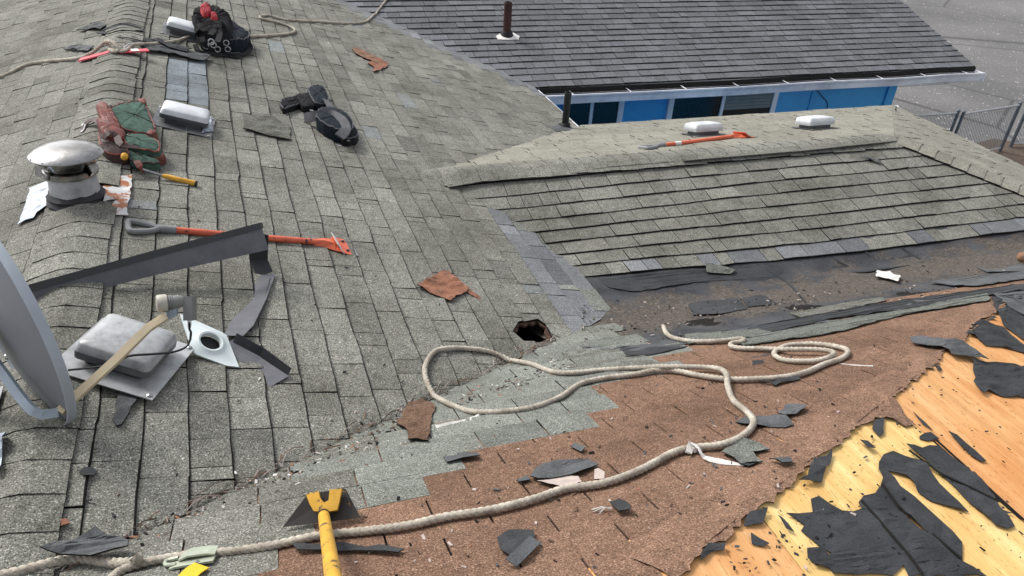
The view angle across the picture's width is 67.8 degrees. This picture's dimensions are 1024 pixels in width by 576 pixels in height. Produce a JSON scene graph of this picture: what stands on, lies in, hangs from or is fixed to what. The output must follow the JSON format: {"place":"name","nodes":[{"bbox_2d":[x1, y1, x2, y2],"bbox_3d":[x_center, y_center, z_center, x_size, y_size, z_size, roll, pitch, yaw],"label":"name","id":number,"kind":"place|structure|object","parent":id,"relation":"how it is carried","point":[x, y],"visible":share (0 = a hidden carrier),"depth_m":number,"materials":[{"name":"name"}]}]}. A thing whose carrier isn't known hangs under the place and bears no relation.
{"place":"outdoors","nodes":[
{"label":"outdoors","id":0,"kind":"place"},
{"bbox_2d":[0,432,5,466],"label":"metal scrap","id":1,"kind":"object","parent":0,"point":[1,437],"visible":1,"depth_m":2.33,"materials":[{"name":"metal"}]},
{"bbox_2d":[892,0,1023,142],"bbox_3d":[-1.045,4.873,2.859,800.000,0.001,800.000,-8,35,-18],"label":"ground","id":2,"kind":"structure","parent":0,"point":[986,36],"depth_m":21.51,"materials":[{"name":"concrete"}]},
{"bbox_2d":[0,0,1023,575],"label":"house","id":3,"kind":"structure","parent":2,"relation":"on","point":[508,204],"depth_m":3.74,"materials":[{"name":"fabric"}]},
{"bbox_2d":[59,518,69,525],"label":"torn shingle","id":4,"kind":"object","parent":3,"relation":"on","point":[65,521],"visible":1,"depth_m":2.17,"materials":[{"name":"concrete"}]},
{"bbox_2d":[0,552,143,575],"bbox_3d":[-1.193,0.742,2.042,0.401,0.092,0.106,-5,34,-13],"label":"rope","id":5,"kind":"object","parent":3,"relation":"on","point":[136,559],"visible":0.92,"depth_m":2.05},
{"bbox_2d":[17,138,131,224],"bbox_3d":[-2.190,-0.562,3.767,0.510,0.341,0.516,-8,35,-18],"label":"cap vent","id":6,"kind":"object","parent":3,"relation":"on","point":[68,169],"visible":1,"depth_m":3.68,"materials":[{"name":"metal"}]},
{"bbox_2d":[63,44,93,50],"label":"torn shingle","id":7,"kind":"object","parent":3,"relation":"on","point":[80,47],"visible":1,"depth_m":5.97,"materials":[{"name":"grey fabric"}]},
{"bbox_2d":[40,526,128,555],"bbox_3d":[-1.156,0.695,2.090,0.210,0.043,0.108,7,33,5],"label":"torn shingle","id":8,"kind":"object","parent":3,"relation":"on","point":[95,540],"visible":1,"depth_m":2.08,"materials":[{"name":"grey fabric"}]},
{"bbox_2d":[79,467,96,475],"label":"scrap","id":9,"kind":"object","parent":3,"relation":"on","point":[88,471],"visible":1,"depth_m":2.36,"materials":[{"name":"fabric"}]},
{"bbox_2d":[77,22,106,29],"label":"torn shingle","id":10,"kind":"object","parent":3,"relation":"on","point":[98,25],"visible":1,"depth_m":6.43,"materials":[{"name":"grey fabric"}]},
{"bbox_2d":[0,241,196,424],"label":"satellite dish","id":11,"kind":"object","parent":3,"relation":"on","point":[31,352],"visible":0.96,"depth_m":2.37,"materials":[{"name":"grey metal"}]},
{"bbox_2d":[78,40,149,61],"bbox_3d":[-2.987,-1.777,5.699,0.506,0.162,0.247,-8,35,-18],"label":"roof anchor","id":12,"kind":"object","parent":3,"relation":"on","point":[125,50],"visible":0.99,"depth_m":5.69,"materials":[{"name":"red paint"}]},
{"bbox_2d":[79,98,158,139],"bbox_3d":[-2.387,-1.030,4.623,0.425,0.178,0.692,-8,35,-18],"label":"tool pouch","id":13,"kind":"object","parent":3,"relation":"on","point":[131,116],"visible":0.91,"depth_m":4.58,"materials":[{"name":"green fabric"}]},
{"bbox_2d":[96,23,142,33],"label":"torn shingle","id":14,"kind":"object","parent":3,"relation":"on","point":[110,27],"visible":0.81,"depth_m":6.24,"materials":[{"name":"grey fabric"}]},
{"bbox_2d":[112,393,138,426],"bbox_3d":[-1.343,0.420,2.631,0.062,0.030,0.182,-2,33,-9],"label":"torn shingle","id":15,"kind":"object","parent":3,"relation":"on","point":[125,403],"visible":0.98,"depth_m":2.63,"materials":[{"name":"grey fabric"}]},
{"bbox_2d":[62,314,193,400],"bbox_3d":[-1.434,0.233,2.817,0.357,0.206,0.380,4,33,1],"label":"roof vent","id":16,"kind":"object","parent":3,"relation":"on","point":[102,341],"visible":0.84,"depth_m":2.74,"materials":[{"name":"metal"}]},
{"bbox_2d":[96,116,166,173],"bbox_3d":[-2.153,-0.805,4.298,0.344,0.211,0.540,-8,35,-18],"label":"tool pouch","id":17,"kind":"object","parent":3,"relation":"on","point":[140,152],"visible":0.98,"depth_m":4.24,"materials":[{"name":"green fabric"}]},
{"bbox_2d":[143,168,197,186],"bbox_3d":[-1.893,-0.613,4.206,0.287,0.125,0.035,-4,34,-12],"label":"hammer","id":18,"kind":"object","parent":17,"relation":"in","point":[181,180],"visible":1,"depth_m":4.21,"materials":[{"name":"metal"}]},
{"bbox_2d":[114,35,176,43],"bbox_3d":[-2.899,-1.975,6.107,0.250,0.123,0.536,28,40,33],"label":"torn shingle","id":19,"kind":"object","parent":3,"relation":"on","point":[147,40],"visible":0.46,"depth_m":6.12,"materials":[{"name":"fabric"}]},
{"bbox_2d":[28,223,268,298],"bbox_3d":[-1.560,-0.100,3.333,1.057,0.165,0.079,-25,42,-36],"label":"drip edge","id":20,"kind":"object","parent":3,"relation":"on","point":[245,240],"visible":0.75,"depth_m":3.36,"materials":[{"name":"grey paint"}]},
{"bbox_2d":[152,39,190,51],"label":"torn shingle","id":21,"kind":"object","parent":3,"relation":"on","point":[177,47],"visible":1,"depth_m":6.11,"materials":[{"name":"fabric"}]},
{"bbox_2d":[140,44,210,60],"bbox_3d":[-2.678,-1.887,6.075,0.529,0.164,0.206,-13,36,-24],"label":"torn shingle","id":22,"kind":"object","parent":3,"relation":"on","point":[187,54],"visible":0.99,"depth_m":6.07,"materials":[{"name":"grey fabric"}]},
{"bbox_2d":[160,16,196,42],"bbox_3d":[-2.853,-2.245,6.615,0.345,0.186,0.362,-7,34,-16],"label":"roof vent","id":23,"kind":"object","parent":3,"relation":"on","point":[176,27],"visible":0.62,"depth_m":6.52,"materials":[{"name":"metal"}]},
{"bbox_2d":[152,100,215,137],"bbox_3d":[-2.137,-1.112,4.953,0.345,0.185,0.363,-5,34,-13],"label":"roof vent","id":24,"kind":"object","parent":3,"relation":"on","point":[173,115],"visible":0.94,"depth_m":4.88,"materials":[{"name":"metal"}]},
{"bbox_2d":[0,0,386,77],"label":"rope","id":25,"kind":"object","parent":3,"relation":"on","point":[93,51],"visible":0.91,"depth_m":6.29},
{"bbox_2d":[202,116,213,133],"bbox_3d":[-2.015,-1.078,5.039,0.075,0.028,0.340,-8,35,-18],"label":"sealant patch","id":26,"kind":"object","parent":3,"relation":"on","point":[209,128],"visible":0.67,"depth_m":4.99,"materials":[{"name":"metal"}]},
{"bbox_2d":[180,314,238,367],"bbox_3d":[-1.217,0.212,3.062,0.150,0.140,0.268,-15,38,-27],"label":"pipe flashing","id":27,"kind":"object","parent":3,"relation":"on","point":[213,350],"visible":0.98,"depth_m":3.06,"materials":[{"name":"white metal"}]},
{"bbox_2d":[191,2,252,58],"bbox_3d":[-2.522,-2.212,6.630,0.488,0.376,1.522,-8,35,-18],"label":"harness bag","id":28,"kind":"object","parent":3,"relation":"on","point":[218,31],"visible":1,"depth_m":6.55,"materials":[{"name":"black fabric"}]},
{"bbox_2d":[125,218,358,255],"bbox_3d":[-1.363,-0.261,3.946,1.103,0.367,0.176,-13,36,-24],"label":"roofing shovel","id":29,"kind":"object","parent":3,"relation":"on","point":[334,243],"visible":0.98,"depth_m":3.82,"materials":[{"name":"orange paint"}]},
{"bbox_2d":[225,234,290,385],"bbox_3d":[-1.136,0.080,3.320,0.252,0.213,0.945,-8,35,-18],"label":"bent flashing","id":30,"kind":"object","parent":3,"relation":"on","point":[275,369],"visible":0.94,"depth_m":3.23,"materials":[{"name":"black metal"}]},
{"bbox_2d":[243,114,290,139],"bbox_3d":[-1.743,-1.163,5.413,0.327,0.111,0.440,-8,35,-18],"label":"torn shingle","id":31,"kind":"object","parent":3,"relation":"on","point":[268,125],"visible":1,"depth_m":5.38,"materials":[{"name":"concrete"}]},
{"bbox_2d":[75,95,516,516],"bbox_3d":[-1.557,-0.859,5.476,3.180,1.208,7.181,3,33,-2],"label":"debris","id":32,"kind":"object","parent":3,"relation":"on","point":[114,515],"visible":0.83,"depth_m":2.77,"materials":[{"name":"plant"}]},
{"bbox_2d":[42,334,558,573],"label":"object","id":33,"kind":"object","parent":3,"relation":"on","point":[311,447],"visible":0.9,"depth_m":2.78,"materials":[{"name":"wood"}]},
{"bbox_2d":[279,84,358,146],"bbox_3d":[-1.518,-1.328,5.885,0.498,0.212,1.284,-14,37,-25],"label":"tool belt","id":34,"kind":"object","parent":3,"relation":"on","point":[313,103],"visible":1,"depth_m":5.74,"materials":[{"name":"black fabric"}]},
{"bbox_2d":[283,489,360,575],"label":"tear off tool","id":35,"kind":"object","parent":3,"relation":"on","point":[324,509],"visible":1,"depth_m":2.21,"materials":[{"name":"yellow paint"}]},
{"bbox_2d":[123,353,569,546],"bbox_3d":[-0.408,0.545,3.017,0.294,0.528,2.146,29,41,33],"label":"grit","id":36,"kind":"object","parent":3,"relation":"on","point":[165,522],"visible":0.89,"depth_m":2.71,"materials":[{"name":"soil"}]},
{"bbox_2d":[292,542,404,552],"bbox_3d":[-0.446,0.699,2.062,0.317,0.062,0.041,6,33,4],"label":"felt scrap","id":37,"kind":"object","parent":3,"relation":"on","point":[343,546],"visible":0.76,"depth_m":2.06,"materials":[{"name":"fabric"}]},
{"bbox_2d":[352,47,382,63],"bbox_3d":[-1.544,-2.493,8.168,0.386,0.110,0.296,11,34,11],"label":"broken board","id":38,"kind":"object","parent":3,"relation":"on","point":[363,54],"visible":1,"depth_m":8.15,"materials":[{"name":"brown wood"}]},
{"bbox_2d":[368,59,387,72],"bbox_3d":[-1.414,-2.305,7.934,0.171,0.097,0.594,7,33,5],"label":"broken board","id":39,"kind":"object","parent":3,"relation":"on","point":[379,66],"visible":1,"depth_m":7.95,"materials":[{"name":"wood"}]},
{"bbox_2d":[396,399,434,440],"bbox_3d":[-0.385,0.514,3.015,0.146,0.184,0.427,2,33,-2],"label":"torn shingle","id":40,"kind":"object","parent":3,"relation":"on","point":[415,421],"visible":1,"depth_m":3.01,"materials":[{"name":"concrete"}]},
{"bbox_2d":[417,270,468,300],"bbox_3d":[-0.360,-0.026,4.228,0.205,0.107,0.322,17,35,19],"label":"torn shingle","id":41,"kind":"object","parent":3,"relation":"on","point":[447,285],"visible":1,"depth_m":4.21,"materials":[{"name":"concrete"}]},
{"bbox_2d":[435,414,481,427],"bbox_3d":[-0.198,0.525,2.987,0.217,0.031,0.045,-17,38,-29],"label":"paper strip","id":42,"kind":"object","parent":3,"relation":"on","point":[445,424],"visible":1,"depth_m":2.96,"materials":[{"name":"white paper"}]},
{"bbox_2d":[443,452,479,461],"bbox_3d":[-0.176,0.578,2.631,0.116,0.043,0.070,-8,35,-18],"label":"felt scrap","id":43,"kind":"object","parent":3,"relation":"on","point":[458,456],"visible":1,"depth_m":2.62,"materials":[{"name":"fabric"}]},
{"bbox_2d":[467,289,480,299],"bbox_3d":[-0.210,0.038,4.266,0.108,0.030,0.044,25,38,29],"label":"shingle sliver","id":44,"kind":"object","parent":3,"relation":"on","point":[472,293],"visible":1,"depth_m":4.26,"materials":[{"name":"concrete"}]},
{"bbox_2d":[108,324,850,575],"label":"rope","id":45,"kind":"object","parent":3,"relation":"on","point":[726,378],"visible":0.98,"depth_m":3.05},
{"bbox_2d":[162,545,218,575],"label":"rope grab","id":46,"kind":"object","parent":45,"relation":"attached to","point":[194,566],"visible":1,"depth_m":2.04,"materials":[{"name":"white metal"}]},
{"bbox_2d":[685,441,743,465],"bbox_3d":[0.653,0.553,2.483,0.202,0.060,0.054,28,40,32],"label":"cloth tie","id":47,"kind":"object","parent":45,"relation":"attached to","point":[694,448],"visible":1,"depth_m":2.47,"materials":[{"name":"white fabric"}]},
{"bbox_2d":[497,529,540,566],"bbox_3d":[0.024,0.680,2.006,0.108,0.073,0.170,-3,34,-10],"label":"felt scrap","id":48,"kind":"object","parent":3,"relation":"on","point":[518,546],"visible":1,"depth_m":2.01,"materials":[{"name":"paper"}]},
{"bbox_2d":[516,475,529,481],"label":"felt scrap","id":49,"kind":"object","parent":3,"relation":"on","point":[524,478],"visible":1,"depth_m":2.42,"materials":[{"name":"fabric"}]},
{"bbox_2d":[537,476,581,485],"bbox_3d":[0.153,0.605,2.383,0.134,0.042,0.073,-8,35,-18],"label":"paper scrap","id":50,"kind":"object","parent":3,"relation":"on","point":[562,480],"visible":0.92,"depth_m":2.39,"materials":[{"name":"paper"}]},
{"bbox_2d":[550,91,571,131],"bbox_3d":[0.549,-1.883,8.283,0.214,0.425,0.460,9,33,8],"label":"vent pipe","id":51,"kind":"object","parent":3,"relation":"on","point":[564,125],"visible":0.98,"depth_m":8.33,"materials":[{"name":"black metal"}]},
{"bbox_2d":[530,459,598,478],"bbox_3d":[0.164,0.580,2.470,0.235,0.050,0.101,-8,35,-18],"label":"felt scrap","id":52,"kind":"object","parent":3,"relation":"on","point":[557,468],"visible":1,"depth_m":2.47,"materials":[{"name":"fabric"}]},
{"bbox_2d":[570,442,584,451],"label":"felt scrap","id":53,"kind":"object","parent":3,"relation":"on","point":[577,446],"visible":1,"depth_m":2.64,"materials":[{"name":"fabric"}]},
{"bbox_2d":[594,468,604,479],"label":"paper scrap","id":54,"kind":"object","parent":3,"relation":"on","point":[599,474],"visible":1,"depth_m":2.38,"materials":[{"name":"paper"}]},
{"bbox_2d":[331,344,878,569],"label":"shingle crumbs","id":55,"kind":"object","parent":3,"relation":"on","point":[450,544],"visible":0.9,"depth_m":2.31,"materials":[{"name":"grey fabric"}]},
{"bbox_2d":[591,498,631,513],"bbox_3d":[0.285,0.629,2.178,0.094,0.057,0.078,-8,35,-18],"label":"felt scrap","id":56,"kind":"object","parent":3,"relation":"on","point":[619,504],"visible":1,"depth_m":2.18,"materials":[{"name":"fabric"}]},
{"bbox_2d":[418,317,950,546],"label":"old nails","id":57,"kind":"object","parent":3,"relation":"on","point":[683,409],"visible":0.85,"depth_m":2.79,"materials":[{"name":"grey metal"}]},
{"bbox_2d":[638,131,752,149],"bbox_3d":[1.693,-1.339,6.947,1.355,0.168,0.200,-15,37,-27],"label":"roofing shovel","id":58,"kind":"object","parent":3,"relation":"on","point":[685,142],"visible":0.94,"depth_m":6.89,"materials":[{"name":"orange paint"}]},
{"bbox_2d":[680,121,725,136],"bbox_3d":[1.886,-1.555,7.487,0.329,0.180,0.318,-8,35,-18],"label":"roof vent","id":59,"kind":"object","parent":3,"relation":"on","point":[703,128],"visible":1,"depth_m":7.40,"materials":[{"name":"metal"}]},
{"bbox_2d":[706,263,735,273],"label":"torn shingle","id":60,"kind":"object","parent":3,"relation":"on","point":[714,268],"visible":1,"depth_m":5.26,"materials":[{"name":"concrete"}]},
{"bbox_2d":[721,438,769,462],"bbox_3d":[0.770,0.540,2.500,0.133,0.075,0.176,27,40,32],"label":"torn shingle","id":61,"kind":"object","parent":3,"relation":"on","point":[742,450],"visible":1,"depth_m":2.51,"materials":[{"name":"concrete"}]},
{"bbox_2d":[740,462,757,465],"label":"felt scrap","id":62,"kind":"object","parent":3,"relation":"on","point":[749,464],"visible":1,"depth_m":2.42,"materials":[{"name":"fabric"}]},
{"bbox_2d":[736,415,792,427],"bbox_3d":[0.912,0.484,2.762,0.192,0.069,0.105,13,34,14],"label":"felt scrap","id":63,"kind":"object","parent":3,"relation":"on","point":[777,421],"visible":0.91,"depth_m":2.75,"materials":[{"name":"fabric"}]},
{"bbox_2d":[760,375,800,385],"bbox_3d":[1.123,0.380,3.204,0.158,0.044,0.112,-8,35,-18],"label":"felt scrap","id":64,"kind":"object","parent":3,"relation":"on","point":[780,380],"visible":1,"depth_m":3.17,"materials":[{"name":"fabric"}]},
{"bbox_2d":[770,457,792,462],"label":"felt scrap","id":65,"kind":"object","parent":3,"relation":"on","point":[785,459],"visible":1,"depth_m":2.40,"materials":[{"name":"fabric"}]},
{"bbox_2d":[776,403,805,414],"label":"felt scrap","id":66,"kind":"object","parent":3,"relation":"on","point":[791,408],"visible":1,"depth_m":2.84,"materials":[{"name":"fabric"}]},
{"bbox_2d":[581,250,1009,343],"bbox_3d":[2.116,0.029,4.772,3.843,0.493,1.158,-8,35,-18],"label":"rubble","id":67,"kind":"object","parent":3,"relation":"on","point":[679,333],"visible":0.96,"depth_m":4.55,"materials":[{"name":"stone"}]},
{"bbox_2d":[791,115,836,129],"bbox_3d":[3.077,-1.666,7.717,0.329,0.180,0.318,-8,35,-18],"label":"roof vent","id":68,"kind":"object","parent":3,"relation":"on","point":[815,122],"visible":1,"depth_m":7.63,"materials":[{"name":"metal"}]},
{"bbox_2d":[839,363,872,366],"bbox_3d":[1.511,0.340,3.352,0.136,0.046,0.015,19,36,21],"label":"twine","id":69,"kind":"object","parent":3,"relation":"on","point":[858,365],"visible":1,"depth_m":3.34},
{"bbox_2d":[860,156,880,162],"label":"torn shingle","id":70,"kind":"object","parent":3,"relation":"on","point":[875,160],"visible":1,"depth_m":6.55,"materials":[{"name":"grey fabric"}]},
{"bbox_2d":[721,345,1023,571],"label":"felt crumbs","id":71,"kind":"object","parent":3,"relation":"on","point":[768,563],"visible":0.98,"depth_m":2.35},
{"bbox_2d":[875,270,900,280],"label":"paper scrap","id":72,"kind":"object","parent":3,"relation":"on","point":[890,275],"visible":1,"depth_m":5.15,"materials":[{"name":"paper"}]},
{"bbox_2d":[768,389,1008,575],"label":"nail heads","id":73,"kind":"object","parent":3,"relation":"on","point":[786,540],"visible":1,"depth_m":2.08,"materials":[{"name":"grey metal"}]},
{"bbox_2d":[1017,251,1023,262],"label":"wooden handle","id":74,"kind":"object","parent":3,"relation":"on","point":[1020,256],"visible":1,"depth_m":5.28,"materials":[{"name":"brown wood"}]},
{"bbox_2d":[344,0,985,125],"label":"blue house","id":75,"kind":"structure","parent":2,"relation":"on","point":[608,61],"depth_m":11.10,"materials":[{"name":"concrete"}]},
{"bbox_2d":[496,1,519,39],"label":"vent pipe","id":76,"kind":"object","parent":75,"relation":"on","point":[506,33],"visible":1,"depth_m":10.43,"materials":[{"name":"brown metal"}]},
{"bbox_2d":[569,101,624,125],"bbox_3d":[1.169,-2.293,10.839,0.826,1.170,0.062,-7,35,-17],"label":"window","id":77,"kind":"structure","parent":75,"relation":"in","point":[598,112],"depth_m":10.72,"materials":[{"name":"black glass"}]},
{"bbox_2d":[664,92,779,119],"bbox_3d":[3.117,-2.540,11.422,1.853,1.170,0.063,-7,35,-17],"label":"window","id":78,"kind":"structure","parent":75,"relation":"in","point":[695,107],"depth_m":11.29,"materials":[{"name":"black glass"}]},
{"bbox_2d":[916,101,1023,151],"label":"chain link fence","id":79,"kind":"object","parent":2,"relation":"on","point":[1010,126],"visible":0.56,"depth_m":15.29,"materials":[{"name":"metal"}]},
{"bbox_2d":[977,139,1023,165],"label":"soil","id":80,"kind":"structure","parent":0,"point":[1015,152],"depth_m":16.02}
]}

